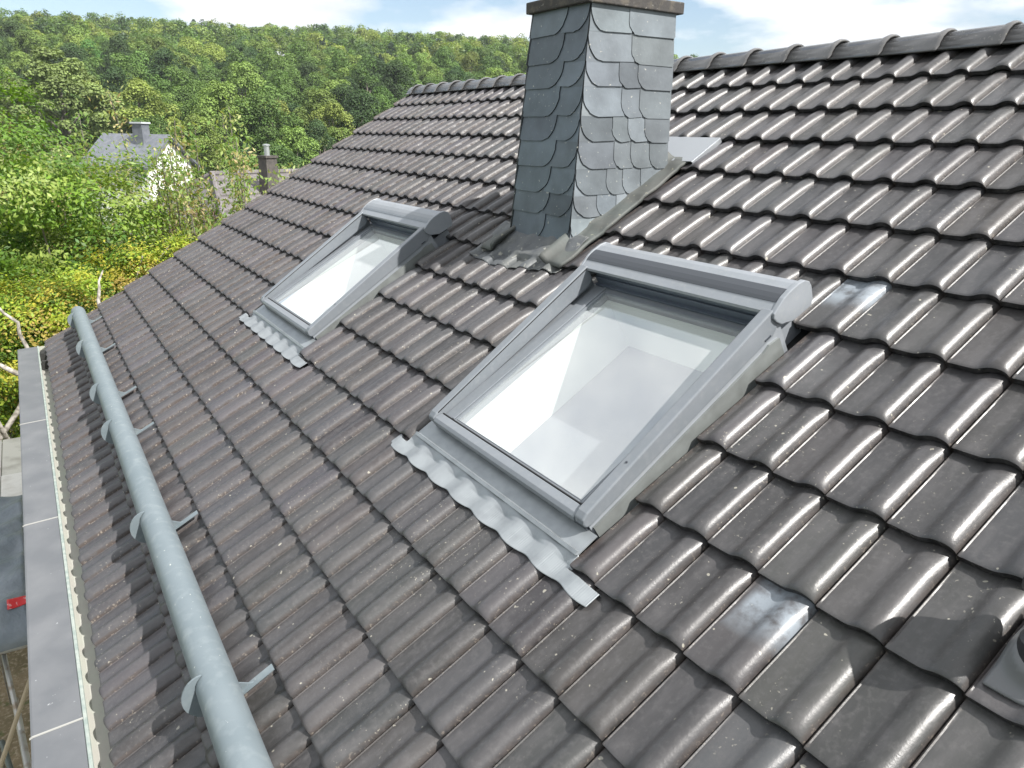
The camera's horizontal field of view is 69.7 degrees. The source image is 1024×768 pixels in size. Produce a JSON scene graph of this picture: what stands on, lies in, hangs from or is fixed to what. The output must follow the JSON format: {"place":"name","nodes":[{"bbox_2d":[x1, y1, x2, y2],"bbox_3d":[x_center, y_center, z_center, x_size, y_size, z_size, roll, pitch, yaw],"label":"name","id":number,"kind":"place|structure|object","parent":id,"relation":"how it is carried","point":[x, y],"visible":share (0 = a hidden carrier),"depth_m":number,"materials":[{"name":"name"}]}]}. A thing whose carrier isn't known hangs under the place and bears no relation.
{"place":"outdoors","nodes":[
{"label":"outdoors","id":0,"kind":"place"},
{"bbox_2d":[0,647,87,767],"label":"bare soil","id":1,"kind":"structure","parent":0,"point":[18,662],"depth_m":10.48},
{"bbox_2d":[1,59,469,513],"bbox_3d":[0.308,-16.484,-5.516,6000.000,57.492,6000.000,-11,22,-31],"label":"ground","id":2,"kind":"structure","parent":0,"point":[53,231],"depth_m":124.33,"materials":[{"name":"plant"}]},
{"bbox_2d":[0,39,10,66],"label":"hillside tree","id":3,"kind":"object","parent":2,"relation":"on","point":[4,56],"visible":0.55,"depth_m":176.67,"materials":[{"name":"green plant"}]},
{"bbox_2d":[1,51,32,77],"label":"hillside tree","id":4,"kind":"object","parent":2,"relation":"on","point":[22,57],"visible":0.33,"depth_m":165.16,"materials":[{"name":"green plant"}]},
{"bbox_2d":[0,17,33,54],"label":"hillside tree","id":5,"kind":"object","parent":2,"relation":"on","point":[9,25],"visible":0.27,"depth_m":211.12,"materials":[{"name":"green plant"}]},
{"bbox_2d":[0,59,42,144],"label":"hillside tree","id":6,"kind":"object","parent":2,"relation":"on","point":[2,74],"visible":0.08,"depth_m":119.47,"materials":[{"name":"green plant"}]},
{"bbox_2d":[0,105,46,159],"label":"hillside tree","id":7,"kind":"object","parent":2,"relation":"on","point":[8,116],"visible":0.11,"depth_m":102.78,"materials":[{"name":"green plant"}]},
{"bbox_2d":[0,336,47,446],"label":"broadleaf tree","id":8,"kind":"object","parent":2,"relation":"on","point":[17,436],"depth_m":11.26,"materials":[{"name":"green plant"}]},
{"bbox_2d":[6,30,49,58],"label":"hillside tree","id":9,"kind":"object","parent":2,"relation":"on","point":[21,38],"visible":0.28,"depth_m":191.74,"materials":[{"name":"green plant"}]},
{"bbox_2d":[0,437,77,767],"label":"scaffold","id":10,"kind":"object","parent":2,"relation":"on","point":[10,470],"visible":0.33,"depth_m":5.87,"materials":[{"name":"grey metal"}]},
{"bbox_2d":[0,495,26,651],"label":"tarpaulin","id":11,"kind":"object","parent":10,"relation":"on","point":[13,626],"visible":0.76,"depth_m":6.25,"materials":[{"name":"plastic"}]},
{"bbox_2d":[36,33,54,46],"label":"hillside tree","id":12,"kind":"object","parent":2,"relation":"on","point":[46,37],"visible":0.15,"depth_m":215.21,"materials":[{"name":"green plant"}]},
{"bbox_2d":[33,72,88,133],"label":"hillside tree","id":13,"kind":"object","parent":2,"relation":"on","point":[73,95],"visible":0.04,"depth_m":130.93,"materials":[{"name":"green plant"}]},
{"bbox_2d":[0,46,124,175],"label":"hillside tree","id":14,"kind":"object","parent":2,"relation":"on","point":[63,74],"visible":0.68,"depth_m":101.02,"materials":[{"name":"green plant"}]},
{"bbox_2d":[50,46,95,73],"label":"hillside tree","id":15,"kind":"object","parent":2,"relation":"on","point":[71,54],"visible":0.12,"depth_m":159.66,"materials":[{"name":"green plant"}]},
{"bbox_2d":[54,24,97,51],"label":"hillside tree","id":16,"kind":"object","parent":2,"relation":"on","point":[71,30],"visible":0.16,"depth_m":206.52,"materials":[{"name":"green plant"}]},
{"bbox_2d":[54,34,99,65],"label":"hillside tree","id":17,"kind":"object","parent":2,"relation":"on","point":[77,39],"visible":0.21,"depth_m":192.19,"materials":[{"name":"green plant"}]},
{"bbox_2d":[58,42,99,73],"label":"hillside tree","id":18,"kind":"object","parent":2,"relation":"on","point":[75,48],"visible":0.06,"depth_m":174.98,"materials":[{"name":"green plant"}]},
{"bbox_2d":[0,94,161,285],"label":"broadleaf tree","id":19,"kind":"object","parent":2,"relation":"on","point":[25,150],"visible":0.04,"depth_m":16.05,"materials":[{"name":"green plant"}]},
{"bbox_2d":[5,228,159,339],"bbox_3d":[-6.330,0.067,14.332,5.978,6.596,4.679,4,19,9],"label":"yellowing tree","id":20,"kind":"object","parent":2,"relation":"on","point":[81,251],"visible":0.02,"depth_m":13.08,"materials":[{"name":"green plant"}]},
{"bbox_2d":[80,56,104,111],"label":"hillside tree","id":21,"kind":"object","parent":2,"relation":"on","point":[90,69],"visible":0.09,"depth_m":158.15,"materials":[{"name":"green plant"}]},
{"bbox_2d":[80,38,110,71],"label":"hillside tree","id":22,"kind":"object","parent":2,"relation":"on","point":[85,45],"visible":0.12,"depth_m":190.80,"materials":[{"name":"green plant"}]},
{"bbox_2d":[0,225,197,439],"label":"yellowing tree","id":23,"kind":"object","parent":2,"relation":"on","point":[137,269],"visible":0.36,"depth_m":10.98,"materials":[{"name":"green plant"}]},
{"bbox_2d":[0,71,207,441],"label":"broadleaf tree","id":24,"kind":"object","parent":2,"relation":"on","point":[40,217],"visible":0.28,"depth_m":12.21,"materials":[{"name":"green plant"}]},
{"bbox_2d":[95,34,130,75],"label":"hillside tree","id":25,"kind":"object","parent":2,"relation":"on","point":[120,43],"visible":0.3,"depth_m":179.99,"materials":[{"name":"green plant"}]},
{"bbox_2d":[36,80,191,262],"bbox_3d":[-7.455,-1.403,14.932,2.764,8.857,1.450,-4,19,-15],"label":"cherry tree","id":26,"kind":"object","parent":2,"relation":"on","point":[123,141],"visible":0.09,"depth_m":14.06,"materials":[{"name":"green plant"}]},
{"bbox_2d":[94,65,141,132],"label":"hillside tree","id":27,"kind":"object","parent":2,"relation":"on","point":[113,74],"visible":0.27,"depth_m":132.00,"materials":[{"name":"green plant"}]},
{"bbox_2d":[101,52,147,116],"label":"hillside tree","id":28,"kind":"object","parent":2,"relation":"on","point":[117,58],"visible":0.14,"depth_m":148.46,"materials":[{"name":"green plant"}]},
{"bbox_2d":[77,122,199,223],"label":"white house","id":29,"kind":"structure","parent":2,"relation":"on","point":[141,130],"depth_m":56.87,"materials":[{"name":"paint"}]},
{"bbox_2d":[124,40,155,59],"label":"hillside tree","id":30,"kind":"object","parent":2,"relation":"on","point":[138,43],"visible":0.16,"depth_m":207.04,"materials":[{"name":"green plant"}]},
{"bbox_2d":[99,77,181,132],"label":"hillside tree","id":31,"kind":"object","parent":2,"relation":"on","point":[136,91],"visible":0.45,"depth_m":111.75,"materials":[{"name":"green plant"}]},
{"bbox_2d":[113,49,168,90],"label":"hillside tree","id":32,"kind":"object","parent":2,"relation":"on","point":[156,79],"visible":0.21,"depth_m":149.67,"materials":[{"name":"green plant"}]},
{"bbox_2d":[139,43,164,67],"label":"hillside tree","id":33,"kind":"object","parent":2,"relation":"on","point":[145,48],"visible":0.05,"depth_m":184.57,"materials":[{"name":"green plant"}]},
{"bbox_2d":[117,84,188,147],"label":"hillside tree","id":34,"kind":"object","parent":2,"relation":"on","point":[181,117],"visible":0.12,"depth_m":120.45,"materials":[{"name":"green plant"}]},
{"bbox_2d":[3,110,309,316],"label":"undergrowth","id":35,"kind":"object","parent":2,"relation":"on","point":[205,168],"depth_m":116.53,"materials":[{"name":"green plant"}]},
{"bbox_2d":[143,36,175,59],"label":"hillside tree","id":36,"kind":"object","parent":2,"relation":"on","point":[156,44],"visible":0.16,"depth_m":194.68,"materials":[{"name":"green plant"}]},
{"bbox_2d":[149,91,188,146],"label":"hillside tree","id":37,"kind":"object","parent":2,"relation":"on","point":[167,96],"visible":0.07,"depth_m":128.35,"materials":[{"name":"green plant"}]},
{"bbox_2d":[158,79,179,103],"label":"hillside tree","id":38,"kind":"object","parent":2,"relation":"on","point":[167,87],"visible":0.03,"depth_m":141.62,"materials":[{"name":"green plant"}]},
{"bbox_2d":[145,46,195,91],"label":"hillside tree","id":39,"kind":"object","parent":2,"relation":"on","point":[167,58],"visible":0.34,"depth_m":162.28,"materials":[{"name":"green plant"}]},
{"bbox_2d":[146,115,196,160],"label":"hillside tree","id":40,"kind":"object","parent":2,"relation":"on","point":[164,125],"visible":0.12,"depth_m":98.14,"materials":[{"name":"green plant"}]},
{"bbox_2d":[153,64,201,138],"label":"hillside tree","id":41,"kind":"object","parent":2,"relation":"on","point":[183,92],"visible":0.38,"depth_m":135.14,"materials":[{"name":"green plant"}]},
{"bbox_2d":[161,52,204,80],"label":"hillside tree","id":42,"kind":"object","parent":2,"relation":"on","point":[185,59],"visible":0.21,"depth_m":178.38,"materials":[{"name":"green plant"}]},
{"bbox_2d":[173,67,206,99],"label":"hillside tree","id":43,"kind":"object","parent":2,"relation":"on","point":[192,76],"visible":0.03,"depth_m":150.09,"materials":[{"name":"green plant"}]},
{"bbox_2d":[91,144,297,247],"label":"house","id":44,"kind":"structure","parent":2,"relation":"on","point":[266,161],"depth_m":23.15,"materials":[{"name":"brown stone"}]},
{"bbox_2d":[176,36,213,62],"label":"hillside tree","id":45,"kind":"object","parent":2,"relation":"on","point":[192,45],"visible":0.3,"depth_m":207.26,"materials":[{"name":"green plant"}]},
{"bbox_2d":[172,113,227,178],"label":"hillside tree","id":46,"kind":"object","parent":2,"relation":"on","point":[195,118],"visible":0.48,"depth_m":107.40,"materials":[{"name":"green plant"}]},
{"bbox_2d":[179,81,234,145],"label":"hillside tree","id":47,"kind":"object","parent":2,"relation":"on","point":[188,105],"visible":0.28,"depth_m":121.76,"materials":[{"name":"green plant"}]},
{"bbox_2d":[195,55,220,81],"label":"hillside tree","id":48,"kind":"object","parent":2,"relation":"on","point":[214,71],"visible":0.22,"depth_m":174.61,"materials":[{"name":"green plant"}]},
{"bbox_2d":[191,72,230,127],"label":"hillside tree","id":49,"kind":"object","parent":2,"relation":"on","point":[208,76],"visible":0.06,"depth_m":144.23,"materials":[{"name":"green plant"}]},
{"bbox_2d":[201,43,227,66],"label":"hillside tree","id":50,"kind":"object","parent":2,"relation":"on","point":[216,52],"visible":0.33,"depth_m":202.10,"materials":[{"name":"green plant"}]},
{"bbox_2d":[129,97,304,258],"bbox_3d":[-4.963,-0.923,14.096,3.644,8.556,2.352,-11,22,-31],"label":"cherry tree","id":51,"kind":"object","parent":2,"relation":"on","point":[239,195],"visible":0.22,"depth_m":12.85,"materials":[{"name":"green plant"}]},
{"bbox_2d":[188,80,251,169],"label":"hillside tree","id":52,"kind":"object","parent":2,"relation":"on","point":[215,88],"visible":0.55,"depth_m":113.61,"materials":[{"name":"green plant"}]},
{"bbox_2d":[217,45,256,95],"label":"hillside tree","id":53,"kind":"object","parent":2,"relation":"on","point":[223,75],"visible":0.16,"depth_m":180.51,"materials":[{"name":"green plant"}]},
{"bbox_2d":[220,39,261,72],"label":"hillside tree","id":54,"kind":"object","parent":2,"relation":"on","point":[238,45],"visible":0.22,"depth_m":206.67,"materials":[{"name":"green plant"}]},
{"bbox_2d":[216,61,267,133],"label":"hillside tree","id":55,"kind":"object","parent":2,"relation":"on","point":[248,75],"visible":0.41,"depth_m":140.56,"materials":[{"name":"green plant"}]},
{"bbox_2d":[225,154,258,169],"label":"hillside tree","id":56,"kind":"object","parent":2,"relation":"on","point":[253,160],"visible":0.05,"depth_m":73.71,"materials":[{"name":"green plant"}]},
{"bbox_2d":[240,39,275,62],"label":"hillside tree","id":57,"kind":"object","parent":2,"relation":"on","point":[255,44],"visible":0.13,"depth_m":225.36,"materials":[{"name":"green plant"}]},
{"bbox_2d":[229,83,303,163],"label":"hillside tree","id":58,"kind":"object","parent":2,"relation":"on","point":[256,115],"visible":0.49,"depth_m":113.14,"materials":[{"name":"green plant"}]},
{"bbox_2d":[251,46,284,99],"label":"hillside tree","id":59,"kind":"object","parent":2,"relation":"on","point":[266,56],"visible":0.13,"depth_m":179.42,"materials":[{"name":"green plant"}]},
{"bbox_2d":[246,105,298,154],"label":"hillside tree","id":60,"kind":"object","parent":2,"relation":"on","point":[264,138],"visible":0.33,"depth_m":114.13,"materials":[{"name":"green plant"}]},
{"bbox_2d":[258,99,295,146],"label":"hillside tree","id":61,"kind":"object","parent":2,"relation":"on","point":[283,105],"visible":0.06,"depth_m":124.45,"materials":[{"name":"green plant"}]},
{"bbox_2d":[262,69,296,102],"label":"hillside tree","id":62,"kind":"object","parent":2,"relation":"on","point":[286,81],"visible":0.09,"depth_m":161.47,"materials":[{"name":"green plant"}]},
{"bbox_2d":[257,68,303,129],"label":"hillside tree","id":63,"kind":"object","parent":2,"relation":"on","point":[292,96],"visible":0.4,"depth_m":149.09,"materials":[{"name":"green plant"}]},
{"bbox_2d":[259,141,305,168],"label":"hillside tree","id":64,"kind":"object","parent":2,"relation":"on","point":[282,154],"visible":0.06,"depth_m":81.63,"materials":[{"name":"green plant"}]},
{"bbox_2d":[268,51,302,88],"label":"hillside tree","id":65,"kind":"object","parent":2,"relation":"on","point":[285,62],"visible":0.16,"depth_m":178.57,"materials":[{"name":"green plant"}]},
{"bbox_2d":[277,68,310,109],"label":"hillside tree","id":66,"kind":"object","parent":2,"relation":"on","point":[298,80],"visible":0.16,"depth_m":165.92,"materials":[{"name":"green plant"}]},
{"bbox_2d":[272,125,320,164],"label":"hillside tree","id":67,"kind":"object","parent":2,"relation":"on","point":[297,138],"visible":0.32,"depth_m":97.63,"materials":[{"name":"green plant"}]},
{"bbox_2d":[286,38,321,88],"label":"hillside tree","id":68,"kind":"object","parent":2,"relation":"on","point":[305,55],"visible":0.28,"depth_m":194.97,"materials":[{"name":"green plant"}]},
{"bbox_2d":[292,61,321,95],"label":"hillside tree","id":69,"kind":"object","parent":2,"relation":"on","point":[304,67],"visible":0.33,"depth_m":170.64,"materials":[{"name":"green plant"}]},
{"bbox_2d":[300,71,327,117],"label":"hillside tree","id":70,"kind":"object","parent":2,"relation":"on","point":[317,78],"visible":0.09,"depth_m":159.71,"materials":[{"name":"green plant"}]},
{"bbox_2d":[299,49,330,64],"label":"hillside tree","id":71,"kind":"object","parent":2,"relation":"on","point":[320,56],"visible":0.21,"depth_m":208.44,"materials":[{"name":"green plant"}]},
{"bbox_2d":[292,88,339,142],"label":"hillside tree","id":72,"kind":"object","parent":2,"relation":"on","point":[321,99],"visible":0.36,"depth_m":127.21,"materials":[{"name":"green plant"}]},
{"bbox_2d":[298,119,336,164],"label":"hillside tree","id":73,"kind":"object","parent":2,"relation":"on","point":[317,131],"visible":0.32,"depth_m":108.84,"materials":[{"name":"green plant"}]},
{"bbox_2d":[305,101,355,160],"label":"hillside tree","id":74,"kind":"object","parent":2,"relation":"on","point":[329,111],"visible":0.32,"depth_m":115.70,"materials":[{"name":"green plant"}]},
{"bbox_2d":[313,126,349,155],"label":"hillside tree","id":75,"kind":"object","parent":2,"relation":"on","point":[333,129],"visible":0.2,"depth_m":114.22,"materials":[{"name":"green plant"}]},
{"bbox_2d":[313,48,351,83],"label":"hillside tree","id":76,"kind":"object","parent":2,"relation":"on","point":[328,69],"visible":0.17,"depth_m":183.23,"materials":[{"name":"green plant"}]},
{"bbox_2d":[314,79,359,109],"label":"hillside tree","id":77,"kind":"object","parent":2,"relation":"on","point":[329,85],"visible":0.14,"depth_m":146.33,"materials":[{"name":"green plant"}]},
{"bbox_2d":[316,82,365,126],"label":"hillside tree","id":78,"kind":"object","parent":2,"relation":"on","point":[341,92],"visible":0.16,"depth_m":136.22,"materials":[{"name":"green plant"}]},
{"bbox_2d":[0,7,698,70],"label":"wood","id":79,"kind":"object","parent":2,"relation":"on","point":[321,37],"visible":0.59,"depth_m":290.45,"materials":[{"name":"green plant"}]},
{"bbox_2d":[334,64,374,96],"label":"hillside tree","id":80,"kind":"object","parent":2,"relation":"on","point":[346,73],"visible":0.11,"depth_m":175.28,"materials":[{"name":"green plant"}]},
{"bbox_2d":[328,89,381,134],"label":"hillside tree","id":81,"kind":"object","parent":2,"relation":"on","point":[363,99],"visible":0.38,"depth_m":120.85,"materials":[{"name":"green plant"}]},
{"bbox_2d":[342,54,370,72],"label":"hillside tree","id":82,"kind":"object","parent":2,"relation":"on","point":[353,59],"visible":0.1,"depth_m":220.78,"materials":[{"name":"green plant"}]},
{"bbox_2d":[349,57,389,96],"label":"hillside tree","id":83,"kind":"object","parent":2,"relation":"on","point":[358,73],"visible":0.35,"depth_m":168.66,"materials":[{"name":"green plant"}]},
{"bbox_2d":[360,55,394,92],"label":"hillside tree","id":84,"kind":"object","parent":2,"relation":"on","point":[379,66],"visible":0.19,"depth_m":179.97,"materials":[{"name":"green plant"}]},
{"bbox_2d":[363,92,393,122],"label":"hillside tree","id":85,"kind":"object","parent":2,"relation":"on","point":[380,98],"visible":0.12,"depth_m":141.51,"materials":[{"name":"green plant"}]},
{"bbox_2d":[372,85,397,112],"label":"hillside tree","id":86,"kind":"object","parent":2,"relation":"on","point":[387,95],"visible":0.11,"depth_m":147.01,"materials":[{"name":"green plant"}]},
{"bbox_2d":[372,59,415,104],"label":"hillside tree","id":87,"kind":"object","parent":2,"relation":"on","point":[388,78],"visible":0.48,"depth_m":161.98,"materials":[{"name":"green plant"}]},
{"bbox_2d":[382,56,421,85],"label":"hillside tree","id":88,"kind":"object","parent":2,"relation":"on","point":[403,61],"visible":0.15,"depth_m":192.14,"materials":[{"name":"green plant"}]},
{"bbox_2d":[388,60,422,101],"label":"hillside tree","id":89,"kind":"object","parent":2,"relation":"on","point":[402,82],"visible":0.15,"depth_m":163.78,"materials":[{"name":"green plant"}]},
{"bbox_2d":[408,52,430,71],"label":"hillside tree","id":90,"kind":"object","parent":2,"relation":"on","point":[419,58],"visible":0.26,"depth_m":232.08,"materials":[{"name":"green plant"}]},
{"bbox_2d":[418,70,436,84],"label":"hillside tree","id":91,"kind":"object","parent":2,"relation":"on","point":[424,74],"visible":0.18,"depth_m":202.10,"materials":[{"name":"green plant"}]},
{"bbox_2d":[416,62,442,84],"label":"hillside tree","id":92,"kind":"object","parent":2,"relation":"on","point":[434,67],"visible":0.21,"depth_m":205.65,"materials":[{"name":"green plant"}]},
{"bbox_2d":[426,46,459,72],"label":"hillside tree","id":93,"kind":"object","parent":2,"relation":"on","point":[453,55],"visible":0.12,"depth_m":218.26,"materials":[{"name":"green plant"}]},
{"bbox_2d":[427,46,465,79],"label":"hillside tree","id":94,"kind":"object","parent":2,"relation":"on","point":[443,70],"visible":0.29,"depth_m":209.31,"materials":[{"name":"green plant"}]},
{"bbox_2d":[443,66,468,81],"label":"hillside tree","id":95,"kind":"object","parent":2,"relation":"on","point":[455,71],"visible":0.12,"depth_m":167.53,"materials":[{"name":"green plant"}]},
{"bbox_2d":[460,51,482,74],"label":"hillside tree","id":96,"kind":"object","parent":2,"relation":"on","point":[471,57],"visible":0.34,"depth_m":225.38,"materials":[{"name":"green plant"}]},
{"bbox_2d":[466,46,490,75],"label":"hillside tree","id":97,"kind":"object","parent":2,"relation":"on","point":[483,52],"visible":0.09,"depth_m":236.78,"materials":[{"name":"green plant"}]},
{"bbox_2d":[471,56,503,78],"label":"hillside tree","id":98,"kind":"object","parent":2,"relation":"on","point":[487,61],"visible":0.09,"depth_m":218.15,"materials":[{"name":"green plant"}]},
{"bbox_2d":[478,59,501,76],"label":"hillside tree","id":99,"kind":"object","parent":2,"relation":"on","point":[485,67],"visible":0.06,"depth_m":195.49,"materials":[{"name":"green plant"}]},
{"bbox_2d":[481,67,514,78],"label":"hillside tree","id":100,"kind":"object","parent":2,"relation":"on","point":[496,72],"visible":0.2,"depth_m":168.60,"materials":[{"name":"green plant"}]},
{"bbox_2d":[494,51,512,69],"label":"hillside tree","id":101,"kind":"object","parent":2,"relation":"on","point":[503,57],"visible":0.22,"depth_m":238.12,"materials":[{"name":"green plant"}]},
{"bbox_2d":[511,56,526,71],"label":"hillside tree","id":102,"kind":"object","parent":2,"relation":"on","point":[520,64],"visible":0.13,"depth_m":233.38,"materials":[{"name":"green plant"}]},
{"bbox_2d":[0,0,1023,57],"label":"sky","id":103,"kind":"structure","parent":0,"point":[705,27],"materials":[{"name":"white"}]},
{"bbox_2d":[17,0,1023,767],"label":"house","id":104,"kind":"structure","parent":0,"point":[607,384],"depth_m":3.24,"materials":[{"name":"tile"}]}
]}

